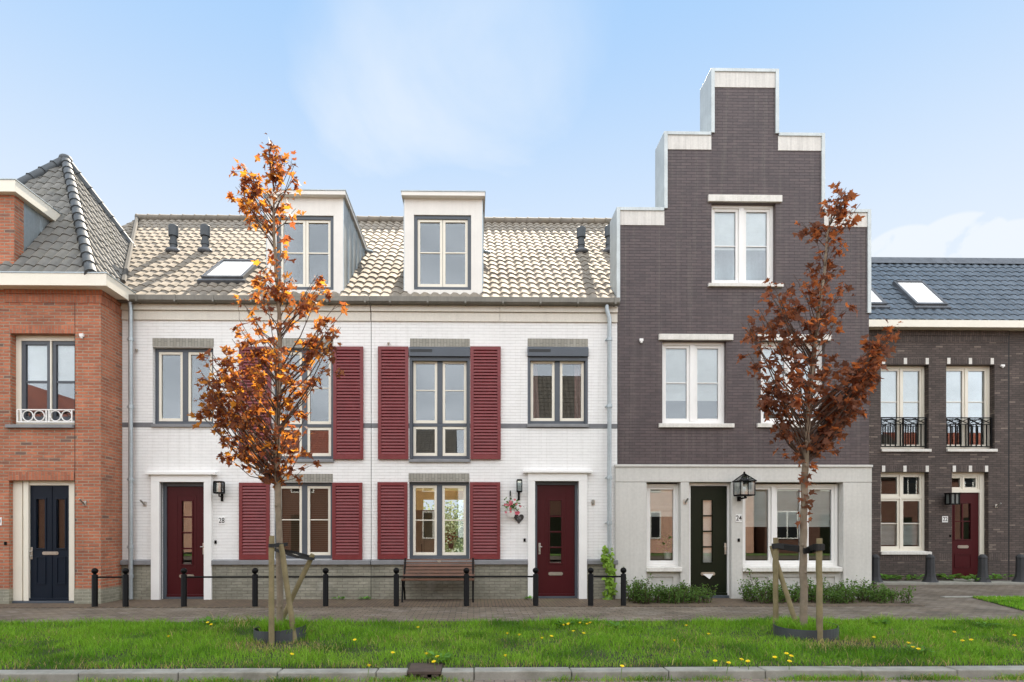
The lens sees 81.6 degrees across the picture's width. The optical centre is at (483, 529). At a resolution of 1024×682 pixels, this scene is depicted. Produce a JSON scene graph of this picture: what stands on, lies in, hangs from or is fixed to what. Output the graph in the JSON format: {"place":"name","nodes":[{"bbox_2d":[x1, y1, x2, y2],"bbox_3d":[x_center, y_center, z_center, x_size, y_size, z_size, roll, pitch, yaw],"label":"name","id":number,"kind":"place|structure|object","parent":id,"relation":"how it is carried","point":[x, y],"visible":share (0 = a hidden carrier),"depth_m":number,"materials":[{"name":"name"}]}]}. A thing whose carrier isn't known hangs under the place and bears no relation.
{"place":"outdoors","nodes":[
{"label":"outdoors","id":0,"kind":"place"},
{"bbox_2d":[255,613,318,633],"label":"ring grass","id":1,"kind":"structure","parent":0,"point":[264,624],"depth_m":7.79,"materials":[{"name":"green plant"}]},
{"bbox_2d":[445,521,463,551],"bbox_3d":[0.479,0.460,32.587,14.000,2.000,0.150,0,0,-1],"label":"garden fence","id":2,"kind":"object","parent":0,"point":[458,539],"depth_m":32.48,"materials":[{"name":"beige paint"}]},
{"bbox_2d":[0,598,916,606],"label":"footway","id":3,"kind":"structure","parent":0,"point":[387,602],"depth_m":11.69,"materials":[{"name":"grey brick"}]},
{"bbox_2d":[0,154,138,603],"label":"brick house","id":4,"kind":"structure","parent":3,"relation":"on","point":[67,244],"depth_m":11.75,"materials":[{"name":"red brick"}]},
{"bbox_2d":[5,336,74,427],"bbox_3d":[-8.650,-2.930,11.760,1.439,1.864,0.314,0,0,-1],"label":"window","id":5,"kind":"structure","parent":4,"relation":"in","point":[50,360],"depth_m":11.82,"materials":[{"name":"beige paint"}]},
{"bbox_2d":[29,486,68,600],"bbox_3d":[-8.628,0.266,11.781,0.774,2.287,0.115,0,0,-1],"label":"door","id":6,"kind":"structure","parent":4,"relation":"in","point":[49,565],"depth_m":11.79,"materials":[{"name":"blue paint"}]},
{"bbox_2d":[91,568,97,606],"bbox_3d":[-7.324,1.115,11.164,0.116,0.790,0.116,0,0,-1],"label":"bollard","id":7,"kind":"object","parent":3,"relation":"on","point":[94,571],"visible":0.98,"depth_m":11.13,"materials":[{"name":"black metal"}]},
{"bbox_2d":[97,576,121,577],"bbox_3d":[-7.036,0.895,11.169,0.475,0.034,0.034,0,0,-1],"label":"rail","id":8,"kind":"object","parent":7,"relation":"attached to","point":[109,576],"visible":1,"depth_m":11.16,"materials":[{"name":"metal"}]},
{"bbox_2d":[122,568,128,606],"bbox_3d":[-6.749,1.115,11.174,0.116,0.790,0.116,0,0,-1],"label":"bollard","id":9,"kind":"object","parent":3,"relation":"on","point":[125,588],"visible":0.94,"depth_m":11.14,"materials":[{"name":"black metal"}]},
{"bbox_2d":[181,568,186,606],"bbox_3d":[-5.658,1.115,11.191,0.116,0.790,0.116,0,0,-1],"label":"bollard","id":10,"kind":"object","parent":3,"relation":"on","point":[183,588],"visible":0.92,"depth_m":11.15,"materials":[{"name":"black metal"}]},
{"bbox_2d":[252,568,257,606],"bbox_3d":[-4.323,1.115,11.212,0.116,0.790,0.116,0,0,-1],"label":"bollard","id":11,"kind":"object","parent":3,"relation":"on","point":[254,588],"visible":0.93,"depth_m":11.17,"materials":[{"name":"black metal"}]},
{"bbox_2d":[186,576,251,577],"bbox_3d":[-4.991,0.895,11.202,1.235,0.034,0.034,0,0,-1],"label":"rail","id":12,"kind":"object","parent":11,"relation":"attached to","point":[218,576],"visible":1,"depth_m":11.19,"materials":[{"name":"black metal"}]},
{"bbox_2d":[257,576,322,577],"bbox_3d":[-3.658,0.895,11.223,1.231,0.034,0.034,0,0,-1],"label":"rail","id":13,"kind":"object","parent":11,"relation":"attached to","point":[292,576],"visible":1,"depth_m":11.21,"materials":[{"name":"black metal"}]},
{"bbox_2d":[117,189,402,599],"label":"terraced house","id":14,"kind":"structure","parent":3,"relation":"on","point":[189,277],"depth_m":12.44,"materials":[{"name":"white brick"}]},
{"bbox_2d":[151,349,213,426],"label":"window","id":15,"kind":"structure","parent":14,"relation":"in","point":[186,355],"depth_m":12.50,"materials":[{"name":"paint"}]},
{"bbox_2d":[167,487,203,596],"bbox_3d":[-6.274,0.251,12.489,0.786,2.322,0.115,0,0,-1],"label":"door","id":16,"kind":"structure","parent":14,"relation":"in","point":[176,496],"depth_m":12.50,"materials":[{"name":"red paint"}]},
{"bbox_2d":[213,481,224,500],"bbox_3d":[-5.471,-0.799,12.290,0.174,0.406,0.246,0,0,-1],"label":"wall lamp","id":17,"kind":"object","parent":14,"relation":"attached to","point":[219,488],"visible":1,"depth_m":12.25,"materials":[{"name":"black metal"}]},
{"bbox_2d":[218,517,224,523],"bbox_3d":[-5.481,-0.189,12.405,0.138,0.159,0.016,0,0,-1],"label":"number plate","id":18,"kind":"object","parent":14,"relation":"attached to","point":[221,520],"visible":1,"depth_m":12.40,"materials":[{"name":"white ceramic"}]},
{"bbox_2d":[275,483,331,558],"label":"window","id":19,"kind":"structure","parent":14,"relation":"in","point":[305,502],"depth_m":12.65,"materials":[{"name":"paint"}]},
{"bbox_2d":[275,349,333,461],"bbox_3d":[-3.788,-2.622,12.514,1.288,2.419,0.235,0,0,-1],"label":"window","id":20,"kind":"structure","parent":14,"relation":"in","point":[312,425],"depth_m":12.55,"materials":[{"name":"paint"}]},
{"bbox_2d":[323,568,328,606],"bbox_3d":[-2.993,1.115,11.234,0.116,0.790,0.116,0,0,-1],"label":"bollard","id":21,"kind":"object","parent":3,"relation":"on","point":[325,588],"visible":0.98,"depth_m":11.19,"materials":[{"name":"black metal"}]},
{"bbox_2d":[393,568,398,605],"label":"bollard","id":22,"kind":"object","parent":3,"relation":"on","point":[396,586],"visible":0.92,"depth_m":11.21,"materials":[{"name":"black metal"}]},
{"bbox_2d":[328,576,393,577],"bbox_3d":[-2.325,0.895,11.244,1.236,0.034,0.034,0,0,-1],"label":"rail","id":23,"kind":"object","parent":22,"relation":"attached to","point":[360,576],"visible":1,"depth_m":11.23,"materials":[{"name":"black metal"}]},
{"bbox_2d":[401,558,474,602],"bbox_3d":[-0.925,1.028,12.146,1.479,0.875,0.595,0,0,-1],"label":"bench","id":24,"kind":"object","parent":3,"relation":"on","point":[434,570],"visible":0.99,"depth_m":12.29,"materials":[{"name":"brown wood"}]},
{"bbox_2d":[463,568,469,605],"bbox_3d":[-0.325,1.115,11.276,0.116,0.790,0.116,0,0,-1],"label":"bollard","id":25,"kind":"object","parent":3,"relation":"on","point":[466,586],"visible":0.98,"depth_m":11.23,"materials":[{"name":"black metal"}]},
{"bbox_2d":[399,576,463,577],"bbox_3d":[-0.991,0.895,11.266,1.232,0.034,0.034,0,0,-1],"label":"rail","id":26,"kind":"object","parent":25,"relation":"attached to","point":[431,576],"visible":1,"depth_m":11.25,"materials":[{"name":"black metal"}]},
{"bbox_2d":[469,576,532,577],"bbox_3d":[0.335,0.895,11.287,1.219,0.034,0.034,0,0,-1],"label":"rail","id":27,"kind":"object","parent":25,"relation":"attached to","point":[500,576],"visible":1,"depth_m":11.28,"materials":[{"name":"black metal"}]},
{"bbox_2d":[370,190,619,598],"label":"terraced house","id":28,"kind":"structure","parent":3,"relation":"on","point":[493,370],"depth_m":12.52,"materials":[{"name":"white brick"}]},
{"bbox_2d":[416,510,433,551],"bbox_3d":[-1.504,0.485,15.058,0.750,1.950,0.640,0,0,-1],"label":"kitchen cabinet","id":29,"kind":"object","parent":28,"relation":"in","point":[424,536],"visible":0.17,"depth_m":14.78,"materials":[{"name":"brown wood"}]},
{"bbox_2d":[410,482,468,558],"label":"window","id":30,"kind":"structure","parent":28,"relation":"in","point":[439,520],"depth_m":12.59,"materials":[{"name":"paint"}]},
{"bbox_2d":[409,347,470,461],"bbox_3d":[-0.924,-2.632,12.538,1.297,2.428,0.218,0,0,-1],"label":"window","id":31,"kind":"structure","parent":28,"relation":"in","point":[439,356],"depth_m":12.55,"materials":[{"name":"paint"}]},
{"bbox_2d":[502,490,526,516],"bbox_3d":[0.640,-0.541,12.354,0.532,0.567,0.384,0,0,-1],"label":"hanging basket","id":32,"kind":"object","parent":28,"relation":"attached to","point":[510,512],"visible":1,"depth_m":12.30,"materials":[{"name":"white plastic"}]},
{"bbox_2d":[516,479,521,499],"bbox_3d":[0.745,-0.835,12.404,0.115,0.429,0.216,0,0,-1],"label":"wall lamp","id":33,"kind":"object","parent":28,"relation":"attached to","point":[518,487],"visible":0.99,"depth_m":12.33,"materials":[{"name":"metal"}]},
{"bbox_2d":[514,514,523,522],"bbox_3d":[0.745,-0.222,12.492,0.210,0.205,0.020,0,0,-1],"label":"door plaque","id":34,"kind":"object","parent":28,"relation":"attached to","point":[518,518],"depth_m":12.49,"materials":[{"name":"metal"}]},
{"bbox_2d":[537,485,574,595],"bbox_3d":[1.541,0.231,12.614,0.800,2.362,0.115,0,0,-1],"label":"door","id":35,"kind":"structure","parent":28,"relation":"in","point":[554,579],"depth_m":12.62,"materials":[{"name":"red paint"}]},
{"bbox_2d":[527,347,588,426],"bbox_3d":[1.567,-3.011,12.665,1.305,1.693,0.392,0,0,-1],"label":"window","id":36,"kind":"structure","parent":28,"relation":"in","point":[556,356],"depth_m":12.59,"materials":[{"name":"paint"}]},
{"bbox_3d":[-0.945,1.080,16.087,1.200,0.760,0.800,0,0,-1],"label":"dining table","id":37,"kind":"object","parent":28,"relation":"in","visible":0},
{"bbox_2d":[445,529,458,548],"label":"potted plant","id":38,"kind":"object","parent":37,"relation":"on","point":[450,545],"visible":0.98,"depth_m":15.94,"materials":[{"name":"green plant"}]},
{"bbox_2d":[533,567,538,605],"bbox_3d":[0.994,1.115,11.297,0.116,0.790,0.116,0,0,-1],"label":"bollard","id":39,"kind":"object","parent":3,"relation":"on","point":[535,585],"visible":0.94,"depth_m":11.25,"materials":[{"name":"black metal"}]},
{"bbox_2d":[588,567,593,605],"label":"bollard","id":40,"kind":"object","parent":3,"relation":"on","point":[590,585],"visible":0.94,"depth_m":11.27,"materials":[{"name":"black metal"}]},
{"bbox_2d":[600,545,617,599],"bbox_3d":[2.612,0.944,12.332,0.343,1.253,0.279,0,0,26],"label":"climbing plant","id":41,"kind":"object","parent":3,"relation":"on","point":[610,570],"visible":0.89,"depth_m":12.31,"materials":[{"name":"green plant"}]},
{"bbox_2d":[620,567,626,605],"bbox_3d":[2.672,1.115,11.324,0.116,0.790,0.116,0,0,-1],"label":"bollard","id":42,"kind":"object","parent":3,"relation":"on","point":[623,570],"visible":0.97,"depth_m":11.28,"materials":[{"name":"black metal"}]},
{"bbox_2d":[620,572,717,603],"bbox_3d":[3.714,1.123,11.965,1.848,0.754,1.025,0,0,-7],"label":"shrub","id":43,"kind":"object","parent":3,"relation":"on","point":[664,593],"visible":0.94,"depth_m":11.76,"materials":[{"name":"green plant"}]},
{"bbox_2d":[737,568,915,603],"bbox_3d":[6.920,1.134,12.002,3.401,0.730,1.034,0,0,-1],"label":"shrub","id":44,"kind":"object","parent":3,"relation":"on","point":[839,594],"visible":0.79,"depth_m":11.88,"materials":[{"name":"green plant"}]},
{"bbox_2d":[73,666,888,671],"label":"ground","id":45,"kind":"structure","parent":0,"point":[441,671],"depth_m":7.51,"materials":[{"name":"concrete"}]},
{"bbox_2d":[0,612,1023,669],"bbox_3d":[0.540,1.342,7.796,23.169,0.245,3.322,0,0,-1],"label":"verge grass","id":46,"kind":"structure","parent":0,"point":[114,626],"depth_m":7.46,"materials":[{"name":"green plant"}]},
{"bbox_2d":[194,617,218,624],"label":"weed","id":47,"kind":"object","parent":46,"relation":"on","point":[207,618],"visible":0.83,"depth_m":8.97,"materials":[{"name":"green plant"}]},
{"bbox_2d":[268,536,274,643],"bbox_3d":[-2.699,0.809,7.544,0.074,1.463,0.088,0,0,-16],"label":"tree stake","id":48,"kind":"object","parent":46,"relation":"on","point":[271,629],"visible":0.95,"depth_m":7.52,"materials":[{"name":"brown wood"}]},
{"bbox_2d":[253,624,305,642],"bbox_3d":[-2.714,1.375,7.908,0.666,0.210,0.666,0,0,-1],"label":"planting ring","id":49,"kind":"object","parent":46,"relation":"on","point":[282,636],"visible":0.56,"depth_m":7.63,"materials":[{"name":"grey plastic"}]},
{"bbox_2d":[188,132,349,626],"bbox_3d":[-2.860,-1.865,7.831,2.204,6.752,1.434,0,0,-1],"label":"maple tree","id":50,"kind":"object","parent":49,"relation":"in","point":[244,421],"visible":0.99,"depth_m":7.80,"materials":[{"name":"orange plant"}]},
{"bbox_2d":[268,543,287,546],"bbox_3d":[-2.670,0.197,7.715,0.135,0.065,0.409,0,0,5],"label":"tree strap","id":51,"kind":"object","parent":50,"relation":"attached to","point":[276,545],"visible":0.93,"depth_m":7.55,"materials":[{"name":"black rubber"}]},
{"bbox_2d":[274,548,314,559],"bbox_3d":[-2.527,0.326,7.915,0.533,0.175,0.189,0,0,-20],"label":"tree strap","id":52,"kind":"object","parent":50,"relation":"attached to","point":[291,553],"visible":0.91,"depth_m":7.92,"materials":[{"name":"black rubber"}]},
{"bbox_2d":[279,544,296,641],"bbox_3d":[-2.547,0.866,7.733,0.282,1.358,0.077,0,0,15],"label":"tree stake","id":53,"kind":"object","parent":46,"relation":"on","point":[286,584],"visible":0.91,"depth_m":7.71,"materials":[{"name":"brown wood"}]},
{"bbox_2d":[283,553,314,621],"bbox_3d":[-2.606,0.933,8.063,0.659,1.227,0.073,0,0,10],"label":"tree stake","id":54,"kind":"object","parent":46,"relation":"on","point":[300,580],"visible":0.62,"depth_m":8.02,"materials":[{"name":"brown wood"}]},
{"bbox_2d":[424,651,452,662],"bbox_3d":[-0.482,1.398,6.475,0.314,0.102,0.359,0,0,-1],"label":"weed","id":55,"kind":"object","parent":46,"relation":"on","point":[446,656],"visible":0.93,"depth_m":6.50,"materials":[{"name":"green plant"}]},
{"bbox_2d":[555,620,574,626],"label":"weed","id":56,"kind":"object","parent":46,"relation":"on","point":[565,623],"visible":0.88,"depth_m":8.76,"materials":[{"name":"green plant"}]},
{"bbox_2d":[570,618,591,626],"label":"weed","id":57,"kind":"object","parent":46,"relation":"on","point":[584,620],"visible":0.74,"depth_m":8.93,"materials":[{"name":"green plant"}]},
{"bbox_2d":[607,621,625,629],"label":"weed","id":58,"kind":"object","parent":46,"relation":"on","point":[615,626],"visible":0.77,"depth_m":8.63,"materials":[{"name":"green plant"}]},
{"bbox_2d":[772,538,778,622],"bbox_3d":[4.147,0.831,8.417,0.082,1.434,0.077,0,0,-1],"label":"tree stake","id":59,"kind":"object","parent":46,"relation":"on","point":[775,583],"visible":0.84,"depth_m":8.39,"materials":[{"name":"brown wood"}]},
{"bbox_2d":[769,546,797,622],"bbox_3d":[4.271,0.884,8.357,0.074,1.323,0.469,0,0,-41],"label":"tree stake","id":60,"kind":"object","parent":46,"relation":"on","point":[787,596],"visible":0.71,"depth_m":8.34,"materials":[{"name":"brown wood"}]},
{"bbox_2d":[773,620,838,641],"bbox_3d":[4.373,1.375,8.051,0.786,0.210,0.786,0,0,-1],"label":"planting ring","id":61,"kind":"object","parent":46,"relation":"on","point":[830,634],"visible":0.56,"depth_m":7.74,"materials":[{"name":"grey plastic"}]},
{"bbox_2d":[735,181,901,627],"bbox_3d":[4.417,-1.618,7.939,2.268,6.258,1.249,0,0,-23],"label":"maple tree","id":62,"kind":"object","parent":61,"relation":"in","point":[833,412],"visible":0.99,"depth_m":7.90,"materials":[{"name":"brown plant"}]},
{"bbox_2d":[772,543,824,553],"bbox_3d":[4.282,0.255,8.056,0.177,0.135,0.867,0,0,-14],"label":"tree strap","id":63,"kind":"object","parent":62,"relation":"attached to","point":[795,548],"visible":0.92,"depth_m":8.08,"materials":[{"name":"black rubber"}]},
{"bbox_2d":[816,538,822,642],"bbox_3d":[4.352,0.829,7.681,0.081,1.437,0.096,0,0,-1],"label":"tree stake","id":64,"kind":"object","parent":46,"relation":"on","point":[819,601],"visible":0.91,"depth_m":7.65,"materials":[{"name":"brown wood"}]},
{"bbox_2d":[868,618,891,624],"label":"weed","id":65,"kind":"object","parent":46,"relation":"on","point":[885,621],"visible":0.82,"depth_m":8.94,"materials":[{"name":"green plant"}]},
{"bbox_2d":[902,644,934,654],"bbox_3d":[5.034,1.400,6.910,0.280,0.100,0.360,0,0,-1],"label":"weed","id":66,"kind":"object","parent":46,"relation":"on","point":[922,650],"visible":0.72,"depth_m":6.93,"materials":[{"name":"green plant"}]},
{"bbox_2d":[973,622,999,628],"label":"weed","id":67,"kind":"object","parent":46,"relation":"on","point":[976,624],"visible":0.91,"depth_m":8.70,"materials":[{"name":"green plant"}]},
{"bbox_2d":[0,606,1023,621],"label":"street","id":68,"kind":"structure","parent":0,"point":[513,613],"depth_m":10.32,"materials":[{"name":"grey brick"}]},
{"bbox_2d":[0,605,923,607],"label":"edging stone","id":69,"kind":"object","parent":68,"relation":"on","point":[464,606],"visible":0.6,"depth_m":11.19,"materials":[{"name":"grey concrete"}]},
{"bbox_2d":[0,0,1023,519],"label":"sky","id":70,"kind":"structure","parent":0,"point":[545,108],"materials":[{"name":"blue"}]},
{"bbox_2d":[1,671,1023,681],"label":"kerb grass","id":71,"kind":"structure","parent":0,"point":[700,678],"depth_m":6.00,"materials":[{"name":"green plant"}]},
{"bbox_2d":[78,678,1023,681],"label":"road","id":72,"kind":"structure","parent":0,"point":[877,680],"depth_m":5.99,"materials":[{"name":"grey asphalt"}]},
{"bbox_2d":[0,666,1023,681],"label":"kerb","id":73,"kind":"structure","parent":72,"relation":"on","point":[542,673],"depth_m":6.08,"materials":[{"name":"grey concrete"}]},
{"bbox_2d":[405,663,442,679],"bbox_3d":[-0.610,1.520,6.234,0.387,0.149,0.394,0,0,-1],"label":"street drain","id":74,"kind":"object","parent":73,"relation":"in","point":[427,670],"visible":0.82,"depth_m":6.08,"materials":[{"name":"metal"}]},
{"bbox_2d":[768,616,841,629],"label":"ring grass","id":75,"kind":"structure","parent":0,"point":[790,623],"depth_m":7.93,"materials":[{"name":"green plant"}]},
{"bbox_2d":[872,585,1023,605],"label":"side street","id":76,"kind":"structure","parent":0,"point":[927,595],"depth_m":13.75,"materials":[{"name":"grey brick"}]},
{"bbox_2d":[872,554,882,583],"bbox_3d":[10.520,1.075,15.920,0.370,0.830,0.370,0,0,-23],"label":"stone post","id":77,"kind":"object","parent":76,"relation":"on","point":[876,576],"visible":0.63,"depth_m":15.83,"materials":[{"name":"grey stone"}]},
{"bbox_2d":[869,257,1018,580],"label":"brick house","id":78,"kind":"structure","parent":76,"relation":"on","point":[939,415],"depth_m":16.84,"materials":[{"name":"black brick"}]},
{"bbox_2d":[880,472,931,554],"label":"window","id":79,"kind":"structure","parent":78,"relation":"in","point":[899,497],"depth_m":16.97,"materials":[{"name":"beige paint"}]},
{"bbox_2d":[881,366,931,451],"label":"window","id":80,"kind":"structure","parent":78,"relation":"in","point":[902,387],"depth_m":16.98,"materials":[{"name":"white glass"}]},
{"bbox_2d":[942,516,947,521],"bbox_3d":[13.085,-0.296,16.802,0.164,0.175,0.016,0,0,-1],"label":"number plate","id":81,"kind":"object","parent":78,"relation":"attached to","point":[944,518],"visible":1,"depth_m":16.80,"materials":[{"name":"white ceramic"}]},
{"bbox_2d":[944,493,960,504],"bbox_3d":[13.127,-0.865,16.647,0.302,0.330,0.330,0,0,-1],"label":"wall lamp","id":82,"kind":"object","parent":78,"relation":"attached to","point":[951,498],"visible":1,"depth_m":16.51,"materials":[{"name":"black metal"}]},
{"bbox_2d":[952,493,977,578],"bbox_3d":[13.736,0.169,17.007,0.940,2.461,0.080,0,0,-1],"label":"door","id":83,"kind":"structure","parent":78,"relation":"in","point":[964,551],"depth_m":17.00,"materials":[{"name":"red paint"}]},
{"bbox_2d":[952,475,978,489],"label":"window","id":84,"kind":"structure","parent":78,"relation":"in","point":[961,477],"depth_m":17.00,"materials":[{"name":"beige paint"}]},
{"bbox_2d":[946,366,997,451],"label":"window","id":85,"kind":"structure","parent":78,"relation":"in","point":[967,387],"depth_m":17.01,"materials":[{"name":"white glass"}]},
{"bbox_2d":[874,581,1023,584],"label":"stone kerb strip","id":86,"kind":"object","parent":76,"relation":"on","point":[950,583],"visible":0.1,"depth_m":15.72,"materials":[{"name":"grey stone"}]},
{"bbox_2d":[881,574,898,580],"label":"weed","id":87,"kind":"object","parent":86,"relation":"on","point":[885,576],"visible":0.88,"depth_m":16.35,"materials":[{"name":"green plant"}]},
{"bbox_2d":[897,574,924,579],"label":"weed","id":88,"kind":"object","parent":86,"relation":"on","point":[909,576],"visible":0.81,"depth_m":16.39,"materials":[{"name":"green plant"}]},
{"bbox_2d":[921,554,938,582],"bbox_3d":[12.016,1.075,15.944,0.370,0.830,0.370,0,0,-41],"label":"stone post","id":89,"kind":"object","parent":86,"relation":"on","point":[930,576],"visible":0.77,"depth_m":15.86,"materials":[{"name":"grey stone"}]},
{"bbox_2d":[937,573,962,578],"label":"weed","id":90,"kind":"object","parent":86,"relation":"on","point":[953,576],"visible":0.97,"depth_m":16.50,"materials":[{"name":"green plant"}]},
{"bbox_2d":[957,574,992,580],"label":"weed","id":91,"kind":"object","parent":86,"relation":"on","point":[969,577],"visible":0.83,"depth_m":16.16,"materials":[{"name":"green plant"}]},
{"bbox_2d":[974,554,990,581],"bbox_3d":[13.451,1.075,15.967,0.370,0.830,0.370,0,0,-13],"label":"stone post","id":92,"kind":"object","parent":86,"relation":"on","point":[983,566],"visible":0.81,"depth_m":15.88,"materials":[{"name":"grey stone"}]},
{"bbox_2d":[975,574,1013,579],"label":"weed","id":93,"kind":"object","parent":86,"relation":"on","point":[997,577],"visible":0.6,"depth_m":16.51,"materials":[{"name":"green plant"}]},
{"bbox_2d":[940,596,1012,597],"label":"lawn kerb","id":94,"kind":"structure","parent":76,"relation":"on","point":[959,596],"depth_m":12.68,"materials":[{"name":"grey concrete"}]},
{"bbox_2d":[944,258,1023,580],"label":"brick house","id":95,"kind":"structure","parent":76,"relation":"on","point":[1000,281],"depth_m":16.85,"materials":[{"name":"brown brick"}]},
{"bbox_2d":[1012,554,1023,581],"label":"stone post","id":96,"kind":"object","parent":76,"relation":"on","point":[1019,571],"visible":0.82,"depth_m":15.93,"materials":[{"name":"grey stone"}]},
{"bbox_2d":[973,595,1023,609],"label":"lawn grass","id":97,"kind":"structure","parent":0,"point":[1015,601],"depth_m":11.96,"materials":[{"name":"green plant"}]},
{"label":"garden lawn","id":98,"kind":"structure","parent":0,"visible":0},
{"bbox_2d":[424,500,463,551],"bbox_3d":[-1.685,-0.353,25.500,3.198,3.780,2.596,0,0,-26],"label":"garden bush","id":99,"kind":"object","parent":98,"relation":"on","point":[450,528],"visible":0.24,"depth_m":25.25,"materials":[{"name":"green plant"}]},
{"bbox_2d":[433,500,463,551],"bbox_3d":[-0.846,-0.239,25.431,3.573,3.570,2.726,0,0,-1],"label":"garden bush","id":100,"kind":"object","parent":98,"relation":"on","point":[460,531],"visible":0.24,"depth_m":25.25,"materials":[{"name":"green plant"}]},
{"bbox_2d":[610,68,872,598],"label":"stepped gable house","id":101,"kind":"structure","parent":98,"relation":"on","point":[705,247],"depth_m":12.59,"materials":[{"name":"grey brick"}]},
{"bbox_2d":[646,484,681,571],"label":"window","id":102,"kind":"structure","parent":101,"relation":"in","point":[662,499],"depth_m":12.70,"materials":[{"name":"white paint"}]},
{"bbox_2d":[657,534,671,558],"bbox_3d":[4.015,0.349,12.870,0.508,0.581,0.332,0,0,-31],"label":"potted plant","id":103,"kind":"object","parent":101,"relation":"on","point":[667,554],"visible":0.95,"depth_m":12.83,"materials":[{"name":"orange plant"}]},
{"bbox_2d":[658,334,734,427],"bbox_3d":[4.506,-3.151,12.656,1.599,1.977,0.284,0,0,-1],"label":"window","id":104,"kind":"structure","parent":101,"relation":"in","point":[692,373],"depth_m":12.70,"materials":[{"name":"white paint"}]},
{"bbox_2d":[691,486,726,594],"bbox_3d":[4.813,0.232,12.691,0.786,2.331,0.165,0,0,-1],"label":"door","id":105,"kind":"structure","parent":101,"relation":"in","point":[708,503],"depth_m":12.68,"materials":[{"name":"green paint"}]},
{"bbox_2d":[736,514,741,521],"bbox_3d":[5.391,-0.240,12.518,0.131,0.160,0.016,0,0,-1],"label":"number plate","id":106,"kind":"object","parent":101,"relation":"attached to","point":[738,518],"visible":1,"depth_m":12.51,"materials":[{"name":"white ceramic"}]},
{"bbox_2d":[732,472,756,500],"bbox_3d":[5.406,-0.904,12.315,0.371,0.605,0.425,0,0,-1],"label":"wall lamp","id":107,"kind":"object","parent":101,"relation":"attached to","point":[744,477],"visible":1,"depth_m":12.29,"materials":[{"name":"black metal"}]},
{"bbox_2d":[708,194,783,287],"bbox_3d":[5.554,-6.119,12.673,1.593,1.944,0.284,0,0,-1],"label":"window","id":108,"kind":"structure","parent":101,"relation":"in","point":[739,229],"depth_m":12.72,"materials":[{"name":"white paint"}]},
{"bbox_2d":[743,484,842,571],"bbox_3d":[6.539,-0.046,12.673,2.128,1.865,0.314,0,0,-1],"label":"window","id":109,"kind":"structure","parent":101,"relation":"in","point":[773,506],"depth_m":12.75,"materials":[{"name":"white paint"}]},
{"bbox_2d":[757,334,831,427],"bbox_3d":[6.606,-3.154,12.689,1.607,1.972,0.284,0,0,-1],"label":"window","id":110,"kind":"structure","parent":101,"relation":"in","point":[768,424],"depth_m":12.73,"materials":[{"name":"white paint"}]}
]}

